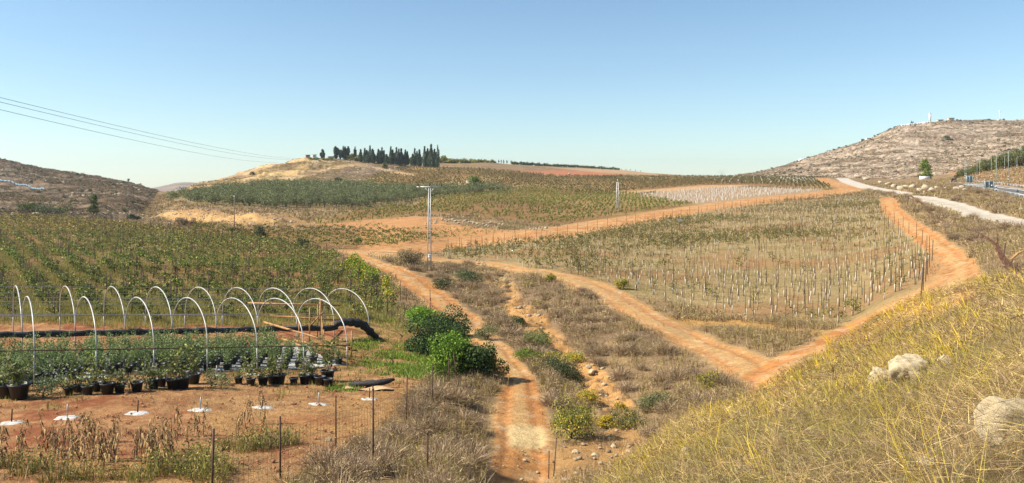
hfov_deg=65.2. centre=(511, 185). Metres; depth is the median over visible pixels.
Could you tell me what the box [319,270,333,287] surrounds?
grapevine
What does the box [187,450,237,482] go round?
green weed
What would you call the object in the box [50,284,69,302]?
grapevine
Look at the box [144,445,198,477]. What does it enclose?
green weed
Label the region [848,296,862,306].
young vine
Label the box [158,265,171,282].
grapevine
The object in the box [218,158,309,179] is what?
crest track
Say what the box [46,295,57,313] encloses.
grapevine
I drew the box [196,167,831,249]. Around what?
field soil
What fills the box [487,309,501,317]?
dry bush
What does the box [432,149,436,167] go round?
cypress
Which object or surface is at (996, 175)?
street lamp
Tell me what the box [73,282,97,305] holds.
grapevine
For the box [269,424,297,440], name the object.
green weed
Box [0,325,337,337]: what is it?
shade cloth roll
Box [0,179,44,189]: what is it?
sheet fence
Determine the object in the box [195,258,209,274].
grapevine
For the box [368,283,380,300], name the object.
grapevine
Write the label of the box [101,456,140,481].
green weed
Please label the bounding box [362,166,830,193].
vines
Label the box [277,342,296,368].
potted sapling
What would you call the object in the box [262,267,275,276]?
grapevine
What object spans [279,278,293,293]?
grapevine
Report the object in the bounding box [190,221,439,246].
vines
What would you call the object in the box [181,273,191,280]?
grapevine
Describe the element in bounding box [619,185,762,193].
track
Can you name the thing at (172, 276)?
grapevine
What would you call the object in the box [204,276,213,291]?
grapevine
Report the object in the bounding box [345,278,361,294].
grapevine
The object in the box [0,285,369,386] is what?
polytunnel frame
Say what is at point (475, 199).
hillside vines
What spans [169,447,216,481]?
green weed
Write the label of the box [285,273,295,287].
grapevine
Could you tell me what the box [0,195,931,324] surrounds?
vineyard weeds
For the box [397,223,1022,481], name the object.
track stones
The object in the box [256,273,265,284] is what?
grapevine
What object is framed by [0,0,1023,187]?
sky
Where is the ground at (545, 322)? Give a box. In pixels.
[141,162,1023,482]
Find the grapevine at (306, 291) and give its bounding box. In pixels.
[300,286,313,299]
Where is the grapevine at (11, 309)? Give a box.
[8,298,17,315]
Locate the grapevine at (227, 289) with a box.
[219,280,231,299]
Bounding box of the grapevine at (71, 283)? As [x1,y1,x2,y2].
[67,278,75,289]
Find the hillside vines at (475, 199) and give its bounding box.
[307,184,694,224]
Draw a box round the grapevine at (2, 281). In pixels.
[0,273,8,292]
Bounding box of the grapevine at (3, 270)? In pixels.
[0,262,12,275]
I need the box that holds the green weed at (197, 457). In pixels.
[175,444,229,476]
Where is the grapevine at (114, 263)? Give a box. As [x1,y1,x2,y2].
[108,257,121,272]
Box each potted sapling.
[0,335,5,348]
[0,345,17,359]
[7,335,24,357]
[9,339,30,372]
[11,353,26,381]
[13,337,26,361]
[16,333,36,359]
[16,348,32,378]
[18,344,38,373]
[19,342,32,364]
[24,351,39,383]
[26,329,51,360]
[30,356,47,378]
[37,343,50,365]
[38,341,55,371]
[40,357,58,381]
[43,334,63,362]
[47,344,65,370]
[53,333,75,362]
[53,352,71,369]
[55,330,73,357]
[56,356,70,376]
[62,346,82,379]
[64,338,81,368]
[75,338,86,358]
[75,354,88,374]
[76,329,94,358]
[78,347,95,371]
[81,329,99,351]
[83,335,100,359]
[84,337,97,367]
[88,346,107,373]
[94,343,109,369]
[98,336,106,357]
[100,344,116,373]
[101,329,117,356]
[107,338,127,371]
[110,336,124,362]
[111,339,129,357]
[112,327,129,355]
[114,350,126,367]
[119,342,136,373]
[120,326,137,350]
[122,340,133,364]
[129,351,138,369]
[130,340,145,363]
[131,340,152,370]
[136,331,156,359]
[138,349,152,368]
[145,332,157,358]
[148,328,165,351]
[148,337,173,371]
[149,324,167,340]
[149,329,169,360]
[150,344,165,365]
[156,334,177,369]
[161,334,180,362]
[168,351,186,372]
[172,331,190,355]
[175,333,190,365]
[175,337,189,369]
[185,334,200,358]
[185,350,203,371]
[189,322,210,345]
[192,333,205,362]
[194,334,206,367]
[201,335,222,367]
[202,343,216,370]
[205,334,215,359]
[210,345,222,364]
[215,331,228,353]
[216,336,229,361]
[217,337,239,366]
[219,345,232,369]
[221,328,233,350]
[222,326,237,346]
[225,338,239,363]
[226,341,240,361]
[230,330,241,358]
[233,329,245,354]
[236,339,249,366]
[239,331,249,345]
[241,343,254,363]
[246,341,255,360]
[247,333,257,351]
[247,340,263,359]
[249,344,266,368]
[251,322,264,344]
[251,337,266,362]
[255,342,265,359]
[257,330,272,356]
[260,324,277,347]
[264,336,281,367]
[265,334,276,360]
[267,335,283,356]
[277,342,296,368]
[280,334,294,360]
[291,340,310,367]
[297,336,308,357]
[302,334,320,363]
[334,337,344,364]
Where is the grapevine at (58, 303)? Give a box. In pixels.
[55,291,63,311]
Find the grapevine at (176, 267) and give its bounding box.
[166,262,181,271]
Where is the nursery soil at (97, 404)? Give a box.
[0,316,433,482]
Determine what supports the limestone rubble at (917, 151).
on the limestone hill at (907, 141)
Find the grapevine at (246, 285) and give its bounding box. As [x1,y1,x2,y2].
[243,283,258,292]
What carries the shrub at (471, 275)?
on the ground at (545, 322)
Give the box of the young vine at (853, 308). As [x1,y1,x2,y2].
[842,296,861,315]
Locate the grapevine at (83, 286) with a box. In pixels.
[78,279,91,298]
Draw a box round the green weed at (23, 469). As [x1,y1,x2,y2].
[4,449,43,476]
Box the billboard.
[919,176,929,180]
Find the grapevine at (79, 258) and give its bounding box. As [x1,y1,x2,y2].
[75,256,84,262]
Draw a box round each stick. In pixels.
[548,451,549,478]
[553,437,556,476]
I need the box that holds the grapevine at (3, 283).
[0,276,15,293]
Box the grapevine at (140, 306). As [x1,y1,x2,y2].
[133,294,154,313]
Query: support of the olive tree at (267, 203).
on the ground at (545, 322)
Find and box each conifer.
[320,149,324,157]
[333,147,338,158]
[340,146,345,159]
[345,146,349,159]
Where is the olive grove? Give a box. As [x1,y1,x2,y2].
[165,177,513,198]
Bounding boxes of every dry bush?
[290,434,358,472]
[303,451,368,482]
[315,465,368,482]
[328,443,366,464]
[331,447,386,479]
[342,447,391,479]
[343,430,393,455]
[351,475,380,482]
[354,432,415,466]
[363,449,407,478]
[376,420,420,444]
[377,422,396,436]
[378,421,416,438]
[388,426,426,447]
[393,394,440,415]
[395,395,435,414]
[398,402,426,418]
[400,414,438,435]
[403,462,456,482]
[407,262,420,270]
[407,378,442,399]
[409,406,438,422]
[412,442,461,468]
[415,433,471,458]
[416,384,454,403]
[416,436,465,459]
[419,410,460,434]
[422,464,470,482]
[423,450,460,473]
[424,379,453,394]
[425,272,435,277]
[426,262,442,270]
[433,401,454,412]
[433,474,462,482]
[437,266,450,273]
[437,270,455,280]
[439,384,475,408]
[441,432,474,450]
[441,449,482,478]
[446,282,460,290]
[448,286,468,298]
[448,407,487,432]
[449,455,474,477]
[450,374,471,385]
[451,439,500,477]
[452,380,480,398]
[453,278,468,287]
[455,470,501,482]
[456,433,493,465]
[460,292,474,302]
[462,277,480,286]
[463,282,475,288]
[463,369,488,382]
[469,292,485,301]
[471,296,488,305]
[473,374,493,381]
[474,282,487,288]
[479,308,493,315]
[479,379,502,390]
[482,270,494,279]
[482,287,502,297]
[487,275,499,281]
[487,295,502,305]
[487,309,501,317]
[490,269,502,276]
[491,313,518,327]
[494,322,522,337]
[501,278,512,283]
[501,293,513,299]
[512,333,540,346]
[522,340,553,353]
[531,348,558,364]
[532,383,573,410]
[535,367,563,383]
[538,302,552,308]
[539,293,552,299]
[549,308,562,317]
[552,285,564,292]
[556,295,567,300]
[561,314,572,321]
[571,313,589,323]
[572,321,593,332]
[576,326,591,335]
[577,287,590,292]
[577,304,592,312]
[579,340,604,356]
[580,289,599,298]
[583,342,609,357]
[584,339,595,346]
[586,314,601,322]
[586,339,608,352]
[586,353,609,366]
[598,313,615,321]
[599,342,612,352]
[602,404,625,413]
[606,362,634,379]
[607,339,632,356]
[612,329,633,342]
[614,376,641,392]
[620,339,648,356]
[621,332,639,341]
[636,420,660,437]
[638,362,650,371]
[647,370,676,386]
[649,339,676,355]
[650,396,681,416]
[653,365,677,380]
[656,342,681,355]
[659,363,692,381]
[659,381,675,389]
[672,383,692,394]
[676,388,710,408]
[678,364,704,376]
[702,365,739,386]
[708,394,724,405]
[910,207,923,212]
[924,205,936,211]
[927,214,942,218]
[929,218,942,223]
[938,220,954,228]
[940,209,956,215]
[942,231,964,239]
[948,195,961,200]
[958,226,989,241]
[965,212,983,218]
[969,236,987,246]
[971,221,994,232]
[973,189,983,193]
[978,196,989,201]
[988,205,1002,212]
[990,203,1009,209]
[991,221,1006,228]
[992,197,1005,202]
[992,220,1016,230]
[1001,198,1012,202]
[1008,220,1023,230]
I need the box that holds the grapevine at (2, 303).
[0,300,11,309]
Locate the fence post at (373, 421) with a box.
[372,388,373,456]
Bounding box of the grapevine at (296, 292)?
[294,284,301,298]
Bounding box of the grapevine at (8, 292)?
[1,285,17,299]
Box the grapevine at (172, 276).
[168,269,185,287]
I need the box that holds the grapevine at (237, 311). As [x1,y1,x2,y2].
[226,302,243,318]
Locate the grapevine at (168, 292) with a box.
[159,290,175,304]
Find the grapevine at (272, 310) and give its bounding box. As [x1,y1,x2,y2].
[265,305,277,319]
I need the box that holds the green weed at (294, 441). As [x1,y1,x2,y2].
[275,422,308,444]
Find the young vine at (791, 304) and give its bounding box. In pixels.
[786,288,802,312]
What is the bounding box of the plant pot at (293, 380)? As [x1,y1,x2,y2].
[289,377,297,384]
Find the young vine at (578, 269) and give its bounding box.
[572,256,584,274]
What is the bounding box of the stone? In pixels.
[588,369,594,374]
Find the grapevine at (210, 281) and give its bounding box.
[200,272,217,288]
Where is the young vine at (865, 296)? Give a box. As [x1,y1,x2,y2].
[864,281,866,302]
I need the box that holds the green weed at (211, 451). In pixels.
[185,440,235,465]
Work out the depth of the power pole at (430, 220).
99.30 m
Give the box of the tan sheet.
[345,385,392,390]
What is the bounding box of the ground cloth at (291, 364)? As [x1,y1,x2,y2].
[10,344,345,383]
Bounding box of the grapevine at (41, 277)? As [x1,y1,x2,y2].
[31,269,46,283]
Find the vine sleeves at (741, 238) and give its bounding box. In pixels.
[445,195,916,272]
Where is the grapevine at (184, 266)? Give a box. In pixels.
[179,260,191,271]
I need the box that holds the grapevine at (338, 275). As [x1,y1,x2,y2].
[331,270,343,281]
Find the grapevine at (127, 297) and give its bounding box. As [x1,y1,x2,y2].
[121,290,139,312]
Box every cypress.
[358,149,362,161]
[362,148,368,161]
[365,145,375,162]
[369,150,376,162]
[377,147,385,162]
[383,154,388,163]
[388,146,394,164]
[393,147,401,164]
[398,148,403,164]
[403,149,409,164]
[410,148,417,165]
[416,149,421,166]
[421,146,427,166]
[424,148,430,166]
[427,144,433,167]
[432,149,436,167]
[435,145,439,167]
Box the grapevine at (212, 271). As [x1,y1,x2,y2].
[209,267,219,279]
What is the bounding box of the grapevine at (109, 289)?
[107,282,114,292]
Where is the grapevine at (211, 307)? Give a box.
[205,296,217,313]
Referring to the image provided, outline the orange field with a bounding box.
[358,217,560,252]
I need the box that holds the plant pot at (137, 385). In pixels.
[130,380,143,391]
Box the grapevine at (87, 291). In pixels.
[82,284,102,304]
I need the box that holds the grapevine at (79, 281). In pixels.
[75,272,87,285]
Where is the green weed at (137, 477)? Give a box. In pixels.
[114,451,167,482]
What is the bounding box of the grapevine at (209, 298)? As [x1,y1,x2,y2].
[200,293,210,300]
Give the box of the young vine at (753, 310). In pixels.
[747,297,760,314]
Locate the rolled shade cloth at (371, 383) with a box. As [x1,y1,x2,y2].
[349,378,394,386]
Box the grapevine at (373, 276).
[365,273,376,285]
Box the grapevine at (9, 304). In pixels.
[1,297,16,312]
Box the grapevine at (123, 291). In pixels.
[116,282,135,296]
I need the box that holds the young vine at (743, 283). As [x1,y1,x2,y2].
[736,272,745,290]
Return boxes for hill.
[0,160,156,218]
[153,182,195,191]
[188,158,415,189]
[739,120,1023,178]
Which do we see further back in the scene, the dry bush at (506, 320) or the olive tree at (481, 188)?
the olive tree at (481, 188)
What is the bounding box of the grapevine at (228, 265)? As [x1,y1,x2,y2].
[224,259,239,273]
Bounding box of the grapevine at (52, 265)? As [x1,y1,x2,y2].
[44,258,56,272]
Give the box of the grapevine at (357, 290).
[351,286,365,295]
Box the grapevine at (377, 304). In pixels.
[369,293,384,311]
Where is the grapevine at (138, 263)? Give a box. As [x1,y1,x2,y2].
[132,255,142,269]
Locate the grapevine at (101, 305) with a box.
[93,295,110,314]
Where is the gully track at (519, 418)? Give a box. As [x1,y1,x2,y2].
[344,255,553,482]
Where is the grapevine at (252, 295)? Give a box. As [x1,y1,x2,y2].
[241,289,261,310]
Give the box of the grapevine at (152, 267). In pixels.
[144,264,161,276]
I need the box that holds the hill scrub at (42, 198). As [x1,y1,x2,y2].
[0,119,1023,218]
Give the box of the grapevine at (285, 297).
[277,287,291,309]
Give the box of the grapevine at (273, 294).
[261,289,280,305]
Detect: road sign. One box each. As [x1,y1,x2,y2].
[966,176,972,184]
[984,181,993,191]
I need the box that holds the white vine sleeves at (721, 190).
[642,185,820,201]
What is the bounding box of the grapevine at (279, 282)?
[270,278,282,289]
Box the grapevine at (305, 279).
[297,273,307,288]
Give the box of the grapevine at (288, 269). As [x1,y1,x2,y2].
[281,260,296,276]
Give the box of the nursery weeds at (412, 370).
[0,294,455,482]
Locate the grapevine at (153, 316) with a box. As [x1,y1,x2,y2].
[151,309,163,320]
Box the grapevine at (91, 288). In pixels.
[82,277,95,290]
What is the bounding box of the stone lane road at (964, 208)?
[837,178,1023,225]
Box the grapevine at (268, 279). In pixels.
[261,275,276,287]
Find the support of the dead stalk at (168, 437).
on the nursery soil at (97, 404)
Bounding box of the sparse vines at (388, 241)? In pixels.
[356,222,547,250]
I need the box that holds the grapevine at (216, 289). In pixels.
[212,280,221,294]
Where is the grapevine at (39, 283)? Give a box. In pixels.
[27,273,50,288]
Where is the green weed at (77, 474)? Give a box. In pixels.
[54,453,94,480]
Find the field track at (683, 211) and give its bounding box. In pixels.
[341,178,864,251]
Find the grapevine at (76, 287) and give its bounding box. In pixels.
[73,278,85,292]
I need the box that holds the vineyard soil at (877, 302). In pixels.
[443,196,933,325]
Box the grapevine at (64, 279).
[59,273,73,286]
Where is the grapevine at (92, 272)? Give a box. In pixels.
[84,266,95,278]
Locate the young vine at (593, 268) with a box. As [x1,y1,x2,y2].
[589,263,598,274]
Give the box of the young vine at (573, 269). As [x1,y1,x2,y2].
[566,258,575,272]
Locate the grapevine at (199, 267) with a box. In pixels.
[191,260,201,272]
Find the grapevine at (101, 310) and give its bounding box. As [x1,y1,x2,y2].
[92,302,111,314]
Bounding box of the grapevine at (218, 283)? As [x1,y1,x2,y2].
[211,278,226,294]
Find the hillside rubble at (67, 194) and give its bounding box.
[1,165,154,214]
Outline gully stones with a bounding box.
[475,260,641,481]
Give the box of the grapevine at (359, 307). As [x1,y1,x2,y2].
[353,297,367,315]
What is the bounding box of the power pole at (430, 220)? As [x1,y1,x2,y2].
[417,183,442,271]
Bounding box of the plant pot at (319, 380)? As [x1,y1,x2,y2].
[314,375,325,385]
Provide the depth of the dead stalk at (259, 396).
28.83 m
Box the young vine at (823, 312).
[819,297,827,322]
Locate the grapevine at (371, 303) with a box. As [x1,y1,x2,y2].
[365,299,379,309]
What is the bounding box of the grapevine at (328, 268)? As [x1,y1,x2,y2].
[326,267,336,281]
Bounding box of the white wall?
[901,121,928,125]
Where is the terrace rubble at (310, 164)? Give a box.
[166,158,409,192]
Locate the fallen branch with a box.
[1010,250,1023,259]
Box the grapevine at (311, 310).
[303,306,318,316]
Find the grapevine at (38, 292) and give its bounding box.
[34,282,50,300]
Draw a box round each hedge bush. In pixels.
[340,252,359,269]
[347,255,367,272]
[349,262,373,277]
[355,266,380,283]
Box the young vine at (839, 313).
[830,300,847,322]
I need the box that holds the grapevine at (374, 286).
[368,278,381,292]
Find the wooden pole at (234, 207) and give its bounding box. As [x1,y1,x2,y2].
[230,195,240,227]
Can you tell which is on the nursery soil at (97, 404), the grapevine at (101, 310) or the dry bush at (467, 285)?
the grapevine at (101, 310)
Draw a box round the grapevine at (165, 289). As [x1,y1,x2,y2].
[158,280,181,296]
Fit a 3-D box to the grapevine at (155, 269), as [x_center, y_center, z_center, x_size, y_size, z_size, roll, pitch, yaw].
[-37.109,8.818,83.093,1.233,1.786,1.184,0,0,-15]
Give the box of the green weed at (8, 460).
[0,443,31,468]
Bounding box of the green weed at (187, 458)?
[158,443,200,472]
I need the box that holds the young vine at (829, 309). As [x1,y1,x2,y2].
[821,291,840,317]
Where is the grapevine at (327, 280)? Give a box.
[322,271,335,286]
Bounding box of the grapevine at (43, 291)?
[36,281,52,300]
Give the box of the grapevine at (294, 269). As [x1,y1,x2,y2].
[290,262,297,278]
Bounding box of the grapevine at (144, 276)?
[133,270,148,281]
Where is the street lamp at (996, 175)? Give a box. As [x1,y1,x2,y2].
[996,152,999,190]
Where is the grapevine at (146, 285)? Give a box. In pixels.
[138,274,156,292]
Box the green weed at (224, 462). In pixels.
[192,436,251,473]
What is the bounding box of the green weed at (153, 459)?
[134,447,174,473]
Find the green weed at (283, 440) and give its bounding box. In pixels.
[258,423,295,447]
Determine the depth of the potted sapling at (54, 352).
40.17 m
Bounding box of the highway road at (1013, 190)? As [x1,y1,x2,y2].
[948,182,1023,196]
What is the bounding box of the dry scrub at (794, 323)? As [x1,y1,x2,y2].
[80,163,1023,482]
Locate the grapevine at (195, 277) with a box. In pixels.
[193,272,203,282]
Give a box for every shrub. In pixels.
[0,345,40,400]
[0,360,19,398]
[12,367,45,383]
[16,203,39,210]
[27,375,57,399]
[31,203,69,213]
[32,365,68,393]
[49,370,71,391]
[53,201,77,210]
[59,373,80,395]
[67,366,88,392]
[79,371,102,395]
[84,352,106,391]
[92,365,115,394]
[108,361,129,393]
[115,373,137,390]
[126,214,139,219]
[128,365,155,390]
[141,353,166,388]
[147,367,167,386]
[160,345,183,389]
[173,217,188,225]
[175,360,200,388]
[182,343,206,384]
[187,217,195,224]
[203,365,221,390]
[209,372,233,389]
[218,371,232,383]
[230,367,246,383]
[240,356,258,385]
[249,365,268,385]
[253,225,266,237]
[264,352,278,383]
[270,349,286,384]
[280,368,291,376]
[294,237,308,246]
[297,351,313,383]
[302,353,322,382]
[315,334,339,376]
[353,237,362,243]
[394,248,425,264]
[432,278,456,288]
[452,267,467,278]
[459,270,484,283]
[473,325,499,339]
[508,314,525,324]
[511,347,540,358]
[524,328,552,346]
[526,351,573,363]
[529,356,582,378]
[545,273,556,280]
[549,393,601,441]
[561,351,586,362]
[566,369,582,383]
[574,388,599,404]
[594,414,617,428]
[604,408,648,429]
[613,278,630,288]
[613,401,627,409]
[635,390,676,411]
[696,370,720,388]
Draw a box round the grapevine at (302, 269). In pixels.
[300,263,308,280]
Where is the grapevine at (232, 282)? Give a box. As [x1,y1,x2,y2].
[227,275,241,284]
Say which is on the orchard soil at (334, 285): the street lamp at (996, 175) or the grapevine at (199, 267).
the grapevine at (199, 267)
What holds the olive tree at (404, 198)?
on the olive soil at (291, 205)
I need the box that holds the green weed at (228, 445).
[217,430,246,448]
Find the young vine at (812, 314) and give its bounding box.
[806,305,818,318]
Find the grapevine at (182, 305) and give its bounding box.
[171,297,189,313]
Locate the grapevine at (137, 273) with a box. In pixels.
[125,267,139,282]
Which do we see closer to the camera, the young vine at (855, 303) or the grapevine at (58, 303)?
the grapevine at (58, 303)
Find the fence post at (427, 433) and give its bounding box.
[426,432,428,477]
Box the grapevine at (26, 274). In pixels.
[20,264,33,283]
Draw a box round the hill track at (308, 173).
[274,163,413,180]
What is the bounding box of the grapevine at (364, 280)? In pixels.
[356,278,368,287]
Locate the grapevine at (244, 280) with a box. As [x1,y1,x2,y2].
[237,276,248,290]
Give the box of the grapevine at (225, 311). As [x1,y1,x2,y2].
[221,304,234,317]
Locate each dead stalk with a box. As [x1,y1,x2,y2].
[0,426,8,454]
[0,426,10,466]
[0,439,5,467]
[11,443,26,468]
[15,425,31,466]
[16,419,29,447]
[16,433,22,444]
[17,443,30,458]
[33,435,42,452]
[37,409,45,440]
[38,450,44,466]
[40,427,51,451]
[41,423,55,450]
[48,434,59,455]
[49,426,58,462]
[52,426,63,459]
[58,417,69,439]
[59,429,66,450]
[59,448,71,469]
[64,427,76,461]
[66,432,77,453]
[68,434,76,464]
[71,439,83,459]
[74,414,87,447]
[74,416,88,446]
[77,430,85,457]
[77,450,86,470]
[79,436,90,463]
[81,411,93,440]
[85,412,95,444]
[85,416,94,443]
[85,429,92,457]
[86,449,95,471]
[87,434,96,455]
[91,421,99,453]
[93,432,105,469]
[94,435,102,456]
[95,423,107,462]
[100,445,108,466]
[102,430,112,461]
[103,432,108,456]
[106,439,114,465]
[107,421,118,462]
[109,429,126,470]
[110,412,121,436]
[126,428,139,455]
[129,428,142,457]
[130,430,140,456]
[135,430,150,466]
[136,425,146,447]
[139,426,152,455]
[142,430,152,460]
[144,437,154,461]
[146,422,157,454]
[146,438,157,465]
[147,414,159,443]
[153,425,163,463]
[155,431,162,451]
[162,417,168,437]
[162,442,170,473]
[163,434,172,451]
[164,423,173,455]
[166,431,173,454]
[169,420,177,448]
[173,402,181,439]
[183,425,193,447]
[190,406,201,436]
[192,414,200,431]
[199,402,209,433]
[205,428,215,449]
[233,416,242,434]
[236,409,245,436]
[244,398,254,430]
[255,390,265,422]
[260,410,267,430]
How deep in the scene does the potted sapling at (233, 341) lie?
42.40 m
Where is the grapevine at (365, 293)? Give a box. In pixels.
[353,284,374,299]
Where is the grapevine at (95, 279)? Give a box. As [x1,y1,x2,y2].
[89,269,107,287]
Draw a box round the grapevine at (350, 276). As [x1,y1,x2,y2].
[346,268,357,283]
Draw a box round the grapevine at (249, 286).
[248,278,260,293]
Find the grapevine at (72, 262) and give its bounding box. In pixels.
[69,256,74,267]
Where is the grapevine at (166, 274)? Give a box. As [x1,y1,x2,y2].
[159,269,171,283]
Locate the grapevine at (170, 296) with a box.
[161,286,175,307]
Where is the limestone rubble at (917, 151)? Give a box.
[770,119,1023,178]
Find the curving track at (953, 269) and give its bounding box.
[741,197,983,384]
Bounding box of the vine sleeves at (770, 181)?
[692,176,814,183]
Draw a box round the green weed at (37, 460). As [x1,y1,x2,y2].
[11,439,66,471]
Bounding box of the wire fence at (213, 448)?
[211,352,456,482]
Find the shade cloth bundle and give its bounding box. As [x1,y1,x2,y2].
[334,318,380,338]
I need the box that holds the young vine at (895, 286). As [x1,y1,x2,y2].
[888,267,899,291]
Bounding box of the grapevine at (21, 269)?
[14,261,24,271]
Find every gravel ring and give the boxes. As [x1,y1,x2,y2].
[0,409,23,424]
[54,404,76,419]
[124,400,149,415]
[187,397,211,411]
[252,395,272,408]
[308,392,328,405]
[362,388,376,399]
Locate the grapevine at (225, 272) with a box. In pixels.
[219,267,231,282]
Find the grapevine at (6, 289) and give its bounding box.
[0,278,24,300]
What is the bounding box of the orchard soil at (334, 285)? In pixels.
[0,215,396,316]
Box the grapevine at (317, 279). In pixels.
[315,271,324,286]
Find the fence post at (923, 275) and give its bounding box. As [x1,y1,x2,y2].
[922,260,923,290]
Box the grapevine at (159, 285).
[154,280,169,295]
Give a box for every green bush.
[403,305,427,315]
[403,313,470,354]
[405,306,445,327]
[425,330,489,378]
[429,303,473,336]
[448,340,497,376]
[485,357,511,379]
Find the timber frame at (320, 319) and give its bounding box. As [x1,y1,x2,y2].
[248,298,357,364]
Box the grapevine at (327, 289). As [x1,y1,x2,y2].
[321,283,334,297]
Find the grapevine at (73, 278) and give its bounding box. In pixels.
[62,270,76,282]
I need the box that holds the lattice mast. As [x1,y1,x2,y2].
[616,179,622,210]
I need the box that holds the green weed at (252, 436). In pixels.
[239,425,265,446]
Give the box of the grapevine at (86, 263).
[83,256,101,268]
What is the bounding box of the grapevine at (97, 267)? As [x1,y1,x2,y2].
[87,261,100,276]
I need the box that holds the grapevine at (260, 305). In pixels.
[256,289,269,314]
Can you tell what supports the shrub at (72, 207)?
on the rocky hill at (35, 184)
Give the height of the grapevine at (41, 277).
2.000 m
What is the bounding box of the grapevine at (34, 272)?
[23,266,43,285]
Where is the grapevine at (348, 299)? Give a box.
[344,291,354,307]
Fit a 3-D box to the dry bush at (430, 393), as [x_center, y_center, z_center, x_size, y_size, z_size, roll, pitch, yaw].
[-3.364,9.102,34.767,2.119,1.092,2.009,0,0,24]
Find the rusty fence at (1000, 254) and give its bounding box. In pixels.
[911,195,1017,273]
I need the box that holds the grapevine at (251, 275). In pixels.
[242,271,256,279]
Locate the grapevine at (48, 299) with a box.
[44,289,51,305]
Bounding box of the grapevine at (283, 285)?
[279,278,289,295]
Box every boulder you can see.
[868,367,890,385]
[888,354,938,386]
[916,456,936,467]
[937,355,956,364]
[973,396,1023,445]
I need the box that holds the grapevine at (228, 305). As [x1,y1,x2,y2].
[217,296,233,313]
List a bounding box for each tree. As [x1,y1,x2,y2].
[86,193,100,213]
[184,189,199,200]
[191,189,204,201]
[203,190,218,198]
[206,191,223,204]
[219,189,229,202]
[227,193,236,204]
[236,195,250,205]
[241,192,256,205]
[253,194,268,205]
[259,194,272,206]
[266,191,276,200]
[270,197,281,206]
[278,195,293,206]
[280,193,295,205]
[291,197,303,206]
[303,196,316,207]
[318,196,331,206]
[330,196,342,205]
[336,195,347,206]
[346,154,352,160]
[346,194,358,206]
[347,192,359,198]
[355,195,366,205]
[358,199,369,205]
[370,194,380,203]
[377,195,387,202]
[380,275,399,312]
[383,192,394,203]
[400,193,410,199]
[407,191,418,200]
[416,192,423,198]
[429,188,441,195]
[450,186,457,195]
[460,186,468,192]
[469,175,480,184]
[469,184,479,192]
[477,185,484,191]
[917,159,933,178]
[955,170,963,176]
[964,168,971,174]
[978,162,990,173]
[985,160,997,169]
[992,156,1006,168]
[996,155,1007,167]
[1001,153,1014,166]
[1005,151,1022,165]
[1010,153,1023,164]
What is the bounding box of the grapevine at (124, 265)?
[118,257,132,269]
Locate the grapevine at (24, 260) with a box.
[16,253,27,268]
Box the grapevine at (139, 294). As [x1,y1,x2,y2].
[133,284,149,304]
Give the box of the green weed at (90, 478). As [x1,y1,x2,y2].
[70,454,120,481]
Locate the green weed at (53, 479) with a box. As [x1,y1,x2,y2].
[26,444,90,482]
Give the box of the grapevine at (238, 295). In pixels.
[234,287,241,303]
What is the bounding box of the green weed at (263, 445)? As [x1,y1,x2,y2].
[236,418,286,452]
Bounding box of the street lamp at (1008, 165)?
[1008,150,1009,181]
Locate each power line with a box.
[0,97,290,158]
[0,109,277,162]
[1,102,285,159]
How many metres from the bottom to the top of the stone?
0.375 m
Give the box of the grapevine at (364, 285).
[359,281,370,289]
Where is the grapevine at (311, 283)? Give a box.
[302,277,315,291]
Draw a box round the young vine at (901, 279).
[893,263,909,286]
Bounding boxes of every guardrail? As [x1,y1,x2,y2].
[962,184,1023,196]
[967,181,1023,187]
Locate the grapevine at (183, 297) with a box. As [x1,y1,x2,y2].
[170,287,190,307]
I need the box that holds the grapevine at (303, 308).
[298,306,313,316]
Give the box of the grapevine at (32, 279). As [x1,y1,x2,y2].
[26,276,42,285]
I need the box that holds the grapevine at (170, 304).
[165,289,188,312]
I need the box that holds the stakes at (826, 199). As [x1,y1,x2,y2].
[451,192,906,270]
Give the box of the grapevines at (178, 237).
[0,212,349,272]
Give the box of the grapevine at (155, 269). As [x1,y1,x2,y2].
[149,262,160,276]
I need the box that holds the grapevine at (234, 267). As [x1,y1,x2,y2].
[227,262,238,277]
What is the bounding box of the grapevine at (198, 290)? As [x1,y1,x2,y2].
[191,281,206,297]
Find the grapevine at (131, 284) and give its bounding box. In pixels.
[116,281,137,294]
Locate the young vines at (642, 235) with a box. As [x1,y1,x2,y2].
[443,193,915,268]
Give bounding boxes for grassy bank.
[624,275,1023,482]
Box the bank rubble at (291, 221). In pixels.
[100,206,295,226]
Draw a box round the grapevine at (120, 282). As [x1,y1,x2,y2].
[116,274,129,290]
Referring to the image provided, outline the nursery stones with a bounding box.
[0,336,427,482]
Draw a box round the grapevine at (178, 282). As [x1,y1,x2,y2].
[171,274,183,291]
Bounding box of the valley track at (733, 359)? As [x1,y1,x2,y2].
[335,250,791,398]
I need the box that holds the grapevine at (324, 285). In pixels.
[312,283,327,293]
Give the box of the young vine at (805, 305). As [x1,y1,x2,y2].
[799,293,811,314]
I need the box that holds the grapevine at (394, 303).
[384,296,397,307]
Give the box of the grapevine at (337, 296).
[333,290,342,301]
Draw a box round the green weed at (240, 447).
[219,433,255,453]
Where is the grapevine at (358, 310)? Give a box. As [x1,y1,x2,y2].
[348,301,364,318]
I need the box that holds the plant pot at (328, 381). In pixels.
[323,377,333,386]
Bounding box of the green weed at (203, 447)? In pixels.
[172,433,219,460]
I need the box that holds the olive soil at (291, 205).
[173,190,514,208]
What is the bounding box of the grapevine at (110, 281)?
[104,274,118,289]
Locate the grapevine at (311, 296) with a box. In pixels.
[308,289,316,303]
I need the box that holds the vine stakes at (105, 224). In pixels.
[0,210,342,273]
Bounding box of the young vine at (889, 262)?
[882,250,895,269]

